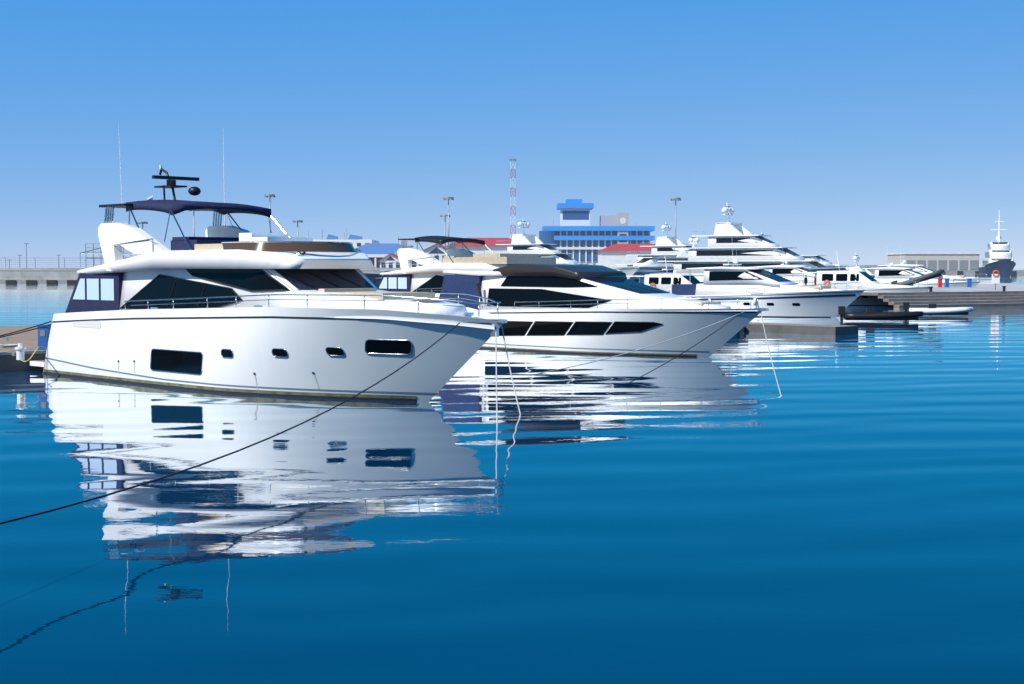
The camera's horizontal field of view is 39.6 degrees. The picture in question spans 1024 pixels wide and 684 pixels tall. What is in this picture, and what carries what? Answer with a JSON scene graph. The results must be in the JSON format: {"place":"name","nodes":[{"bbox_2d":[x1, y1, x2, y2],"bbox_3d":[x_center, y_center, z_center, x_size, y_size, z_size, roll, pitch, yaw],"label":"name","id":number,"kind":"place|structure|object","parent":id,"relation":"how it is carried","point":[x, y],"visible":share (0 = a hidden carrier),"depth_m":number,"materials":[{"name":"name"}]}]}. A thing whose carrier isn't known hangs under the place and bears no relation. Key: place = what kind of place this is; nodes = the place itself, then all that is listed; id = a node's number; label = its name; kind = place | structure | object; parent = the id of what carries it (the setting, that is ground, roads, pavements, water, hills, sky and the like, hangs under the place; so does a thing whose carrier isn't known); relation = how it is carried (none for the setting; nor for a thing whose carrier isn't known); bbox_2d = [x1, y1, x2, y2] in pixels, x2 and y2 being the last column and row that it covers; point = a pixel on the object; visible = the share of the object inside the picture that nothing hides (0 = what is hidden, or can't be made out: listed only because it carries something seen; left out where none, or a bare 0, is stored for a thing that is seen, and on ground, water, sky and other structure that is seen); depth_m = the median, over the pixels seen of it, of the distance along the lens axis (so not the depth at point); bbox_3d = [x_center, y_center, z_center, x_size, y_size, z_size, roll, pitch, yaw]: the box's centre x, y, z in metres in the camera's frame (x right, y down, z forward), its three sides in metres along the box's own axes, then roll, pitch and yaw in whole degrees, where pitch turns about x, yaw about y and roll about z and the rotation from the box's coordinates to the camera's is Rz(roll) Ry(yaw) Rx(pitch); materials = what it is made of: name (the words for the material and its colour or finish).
{"place":"outdoors","nodes":[
{"label":"outdoors","id":0,"kind":"place"},
{"bbox_2d":[0,344,17,346],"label":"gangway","id":1,"kind":"object","parent":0,"point":[9,345],"visible":0.97,"depth_m":59.83,"materials":[{"name":"white metal"}]},
{"bbox_2d":[85,243,129,266],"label":"metal frame","id":2,"kind":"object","parent":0,"point":[93,257],"depth_m":362.23,"materials":[{"name":"grey metal"}]},
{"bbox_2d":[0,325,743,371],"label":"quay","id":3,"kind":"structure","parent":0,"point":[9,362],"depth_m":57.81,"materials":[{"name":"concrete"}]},
{"bbox_2d":[2,337,38,355],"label":"dock cleats","id":4,"kind":"object","parent":3,"relation":"on","point":[12,352],"visible":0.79,"depth_m":56.11,"materials":[{"name":"silver metal"}]},
{"bbox_2d":[15,343,25,359],"bbox_3d":[-17.958,0.349,51.949,0.361,0.600,0.380,0,3,0],"label":"quay bollard","id":5,"kind":"object","parent":3,"relation":"on","point":[19,349],"visible":0.99,"depth_m":51.84,"materials":[{"name":"white metal"}]},
{"bbox_2d":[0,321,50,335],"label":"stern mooring line","id":6,"kind":"object","parent":3,"relation":"on","point":[25,328],"visible":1,"depth_m":53.20,"materials":[{"name":"fabric"}]},
{"bbox_2d":[0,324,51,337],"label":"stern mooring line","id":7,"kind":"object","parent":3,"relation":"on","point":[25,331],"visible":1,"depth_m":53.08,"materials":[{"name":"fabric"}]},
{"bbox_2d":[20,346,46,361],"bbox_3d":[-17.172,0.352,53.541,1.956,0.411,6.940,0,3,-9],"label":"hose","id":8,"kind":"object","parent":3,"relation":"on","point":[33,354],"visible":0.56,"depth_m":51.42,"materials":[{"name":"yellow rubber"}]},
{"bbox_2d":[37,325,50,349],"bbox_3d":[-18.737,-0.145,57.048,0.500,1.060,0.500,0,3,0],"label":"power pedestal","id":9,"kind":"object","parent":3,"relation":"on","point":[42,335],"visible":0.55,"depth_m":56.84,"materials":[{"name":"blue metal"}]},
{"bbox_2d":[356,243,405,267],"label":"building","id":10,"kind":"structure","parent":0,"point":[375,253],"depth_m":482.09,"materials":[{"name":"blue"}]},
{"bbox_2d":[411,260,416,267],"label":"red pavilion roof","id":11,"kind":"structure","parent":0,"point":[414,263],"depth_m":447.28,"materials":[{"name":"blue"}]},
{"bbox_2d":[308,220,553,254],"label":"roof clutter","id":12,"kind":"object","parent":11,"relation":"on","point":[416,242],"visible":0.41,"depth_m":454.04,"materials":[{"name":"silver metal"}]},
{"bbox_2d":[445,238,511,253],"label":"building","id":13,"kind":"structure","parent":0,"point":[490,244],"depth_m":518.99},
{"bbox_2d":[0,269,1023,683],"bbox_3d":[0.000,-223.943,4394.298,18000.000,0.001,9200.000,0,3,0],"label":"water surface","id":14,"kind":"object","parent":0,"point":[844,509],"depth_m":22.49,"materials":[{"name":"blue liquid"}]},
{"bbox_2d":[188,210,194,236],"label":"light mast","id":15,"kind":"object","parent":14,"relation":"on","point":[193,224],"visible":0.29,"depth_m":598.20,"materials":[{"name":"silver metal"}]},
{"bbox_2d":[0,268,401,283],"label":"breakwater","id":16,"kind":"object","parent":14,"relation":"on","point":[38,275],"visible":0.19,"depth_m":361.56,"materials":[{"name":"concrete"}]},
{"bbox_2d":[7,243,60,267],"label":"lamp posts","id":17,"kind":"object","parent":16,"relation":"on","point":[26,258],"visible":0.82,"depth_m":364.31,"materials":[{"name":"silver metal"}]},
{"bbox_2d":[30,124,506,401],"bbox_3d":[-8.659,-2.864,48.454,23.750,9.700,5.636,3,4,44],"label":"yacht","id":18,"kind":"object","parent":14,"relation":"on","point":[226,309],"visible":0.98,"depth_m":45.40,"materials":[{"name":"grey"}]},
{"bbox_2d":[0,322,459,524],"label":"dark mooring line","id":19,"kind":"object","parent":18,"relation":"attached to","point":[69,505],"visible":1,"depth_m":23.50,"materials":[{"name":"fabric"}]},
{"bbox_2d":[495,332,497,427],"bbox_3d":[-0.418,0.873,38.202,0.036,2.735,5.953,0,3,-1],"label":"white mooring line","id":20,"kind":"object","parent":18,"relation":"attached to","point":[496,379],"visible":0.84,"depth_m":38.13,"materials":[{"name":"fabric"}]},
{"bbox_2d":[501,326,520,414],"bbox_3d":[-0.021,0.784,39.922,0.036,2.726,2.598,-1,3,-14],"label":"white mooring line","id":21,"kind":"object","parent":18,"relation":"attached to","point":[510,370],"visible":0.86,"depth_m":40.03,"materials":[{"name":"fabric"}]},
{"bbox_2d":[264,194,274,232],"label":"light mast","id":22,"kind":"object","parent":14,"relation":"on","point":[269,195],"visible":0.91,"depth_m":468.00,"materials":[{"name":"silver metal"}]},
{"bbox_2d":[292,220,302,236],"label":"light mast","id":23,"kind":"object","parent":14,"relation":"on","point":[297,221],"visible":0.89,"depth_m":637.78,"materials":[{"name":"silver metal"}]},
{"bbox_2d":[364,270,395,286],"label":"building","id":24,"kind":"structure","parent":14,"relation":"on","point":[375,279],"depth_m":298.43,"materials":[{"name":"blue"}]},
{"bbox_2d":[440,215,449,246],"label":"light mast","id":25,"kind":"object","parent":14,"relation":"on","point":[445,225],"visible":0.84,"depth_m":618.04,"materials":[{"name":"silver metal"}]},
{"bbox_2d":[443,197,453,248],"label":"light mast","id":26,"kind":"object","parent":14,"relation":"on","point":[448,198],"visible":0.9,"depth_m":468.16,"materials":[{"name":"silver metal"}]},
{"bbox_2d":[378,236,555,298],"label":"yacht","id":27,"kind":"object","parent":14,"relation":"on","point":[428,275],"visible":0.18,"depth_m":89.72,"materials":[{"name":"grey plastic"}]},
{"bbox_2d":[482,220,639,278],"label":"superyacht","id":28,"kind":"object","parent":14,"relation":"on","point":[523,243],"visible":0.3,"depth_m":326.45,"materials":[{"name":"grey"}]},
{"bbox_2d":[439,264,768,356],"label":"yacht","id":29,"kind":"object","parent":14,"relation":"on","point":[579,309],"visible":0.92,"depth_m":66.62,"materials":[{"name":"grey"}]},
{"bbox_2d":[536,312,743,373],"bbox_3d":[4.444,0.093,57.079,15.175,2.337,0.036,-3,4,-41],"label":"mooring line","id":30,"kind":"object","parent":29,"relation":"attached to","point":[638,349],"visible":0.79,"depth_m":57.63,"materials":[{"name":"white fabric"}]},
{"bbox_2d":[616,222,692,265],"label":"superyacht","id":31,"kind":"object","parent":14,"relation":"on","point":[664,246],"visible":0.18,"depth_m":354.39,"materials":[{"name":"grey"}]},
{"bbox_2d":[621,235,698,283],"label":"superyacht","id":32,"kind":"object","parent":14,"relation":"on","point":[649,265],"visible":0.29,"depth_m":317.68,"materials":[{"name":"grey"}]},
{"bbox_2d":[626,257,701,295],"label":"cabin boat","id":33,"kind":"object","parent":14,"relation":"on","point":[664,282],"visible":0.22,"depth_m":145.62,"materials":[{"name":"grey plastic"}]},
{"bbox_2d":[670,198,680,236],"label":"light mast","id":34,"kind":"object","parent":14,"relation":"on","point":[675,199],"visible":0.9,"depth_m":478.23,"materials":[{"name":"silver metal"}]},
{"bbox_2d":[629,313,740,382],"bbox_3d":[6.641,0.202,54.977,0.033,2.334,15.935,1,3,25],"label":"mooring line","id":35,"kind":"object","parent":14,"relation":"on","point":[684,351],"visible":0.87,"depth_m":54.86,"materials":[{"name":"fabric"}]},
{"bbox_2d":[701,251,811,285],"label":"cruiser boat","id":36,"kind":"object","parent":14,"relation":"on","point":[793,281],"visible":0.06,"depth_m":171.53,"materials":[{"name":"grey plastic"}]},
{"bbox_2d":[672,248,864,317],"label":"yacht","id":37,"kind":"object","parent":14,"relation":"on","point":[780,296],"visible":0.83,"depth_m":117.10,"materials":[{"name":"grey"}]},
{"bbox_2d":[761,314,781,395],"bbox_3d":[9.531,0.335,52.423,0.036,2.338,21.000,0,3,8],"label":"mooring line","id":38,"kind":"object","parent":14,"relation":"on","point":[771,358],"visible":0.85,"depth_m":51.81,"materials":[{"name":"white fabric"}]},
{"bbox_2d":[650,203,896,281],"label":"superyacht","id":39,"kind":"object","parent":14,"relation":"on","point":[752,250],"visible":0.42,"depth_m":277.39,"materials":[{"name":"grey"}]},
{"bbox_2d":[760,261,816,284],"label":"cruiser boat","id":40,"kind":"object","parent":14,"relation":"on","point":[783,271],"visible":0.27,"depth_m":209.57,"materials":[{"name":"grey plastic"}]},
{"bbox_2d":[761,232,834,266],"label":"superyacht","id":41,"kind":"object","parent":14,"relation":"on","point":[818,257],"visible":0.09,"depth_m":335.50,"materials":[{"name":"grey"}]},
{"bbox_2d":[744,322,857,334],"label":"finger pontoon","id":42,"kind":"object","parent":14,"relation":"on","point":[815,329],"visible":0.24,"depth_m":87.03,"materials":[{"name":"grey concrete"}]},
{"bbox_2d":[791,254,932,305],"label":"cabin boat","id":43,"kind":"object","parent":14,"relation":"on","point":[869,283],"visible":0.58,"depth_m":152.40,"materials":[{"name":"grey plastic"}]},
{"bbox_2d":[838,306,923,321],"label":"dinghy","id":44,"kind":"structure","parent":14,"relation":"on","point":[870,314],"depth_m":105.82,"materials":[{"name":"black plastic"}]},
{"bbox_2d":[849,255,991,283],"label":"superyacht","id":45,"kind":"object","parent":14,"relation":"on","point":[856,258],"visible":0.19,"depth_m":229.24,"materials":[{"name":"grey plastic"}]},
{"bbox_2d":[862,247,980,286],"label":"cruiser boat","id":46,"kind":"object","parent":14,"relation":"on","point":[889,274],"visible":0.45,"depth_m":190.86,"materials":[{"name":"grey plastic"}]},
{"bbox_2d":[877,255,989,278],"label":"cruiser boat","id":47,"kind":"object","parent":14,"relation":"on","point":[921,269],"visible":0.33,"depth_m":226.28,"materials":[{"name":"grey plastic"}]},
{"bbox_2d":[903,302,973,314],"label":"dinghy","id":48,"kind":"object","parent":14,"relation":"on","point":[931,309],"visible":0.88,"depth_m":117.88,"materials":[{"name":"white rubber"}]},
{"bbox_2d":[861,283,1023,307],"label":"stepped pier","id":49,"kind":"structure","parent":14,"relation":"on","point":[981,295],"depth_m":149.85,"materials":[{"name":"concrete"}]},
{"bbox_2d":[891,269,943,285],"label":"gangway","id":50,"kind":"object","parent":49,"relation":"on","point":[931,275],"visible":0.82,"depth_m":150.64,"materials":[{"name":"grey metal"}]},
{"bbox_2d":[937,278,942,286],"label":"pier pedestal","id":51,"kind":"object","parent":49,"relation":"on","point":[939,282],"visible":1,"depth_m":185.89,"materials":[{"name":"red paint"}]},
{"bbox_2d":[944,278,949,286],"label":"pier pedestal","id":52,"kind":"object","parent":49,"relation":"on","point":[946,282],"visible":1,"depth_m":185.89,"materials":[{"name":"blue"}]},
{"bbox_2d":[929,286,1005,291],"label":"mooring bollards","id":53,"kind":"object","parent":49,"relation":"on","point":[930,288],"visible":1,"depth_m":152.33,"materials":[{"name":"black"}]},
{"bbox_2d":[967,278,971,286],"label":"pier pedestal","id":54,"kind":"object","parent":49,"relation":"on","point":[969,282],"visible":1,"depth_m":185.89,"materials":[{"name":"blue"}]},
{"bbox_2d":[992,270,999,289],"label":"lifebuoy stand","id":55,"kind":"object","parent":49,"relation":"on","point":[995,278],"visible":0.96,"depth_m":162.73,"materials":[{"name":"white paint"}]},
{"bbox_2d":[933,270,1023,275],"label":"mole","id":56,"kind":"object","parent":14,"relation":"on","point":[976,272],"visible":0.29,"depth_m":719.12,"materials":[{"name":"concrete"}]},
{"bbox_2d":[886,253,980,269],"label":"warehouse","id":57,"kind":"structure","parent":56,"relation":"on","point":[951,261],"depth_m":732.70,"materials":[{"name":"grey"}]},
{"bbox_2d":[979,211,1015,276],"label":"patrol ship","id":58,"kind":"object","parent":14,"relation":"on","point":[998,256],"visible":0.91,"depth_m":643.12,"materials":[{"name":"white metal"}]},
{"bbox_2d":[0,0,1023,268],"label":"sky","id":59,"kind":"structure","parent":0,"point":[847,129],"materials":[{"name":"blue"}]},
{"bbox_2d":[596,244,655,267],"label":"building","id":60,"kind":"structure","parent":0,"point":[612,256],"depth_m":519.14,"materials":[{"name":"white paint"}]},
{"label":"quay","id":61,"kind":"structure","parent":0,"visible":0},
{"bbox_2d":[313,234,378,248],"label":"white terminal building","id":62,"kind":"structure","parent":61,"relation":"on","point":[356,241],"depth_m":538.81,"materials":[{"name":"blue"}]},
{"bbox_2d":[378,253,400,267],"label":"house","id":63,"kind":"structure","parent":61,"relation":"on","point":[390,257],"depth_m":450.27,"materials":[{"name":"white"}]},
{"bbox_2d":[417,243,447,266],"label":"house","id":64,"kind":"structure","parent":61,"relation":"on","point":[432,251],"depth_m":444.11,"materials":[{"name":"white"}]},
{"bbox_2d":[509,159,516,234],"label":"lattice tower","id":65,"kind":"structure","parent":61,"relation":"on","point":[514,160],"depth_m":596.84,"materials":[{"name":"red"}]},
{"bbox_2d":[539,199,654,264],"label":"blue office building","id":66,"kind":"structure","parent":61,"relation":"on","point":[579,236],"depth_m":559.04,"materials":[{"name":"blue paint"}]}
]}

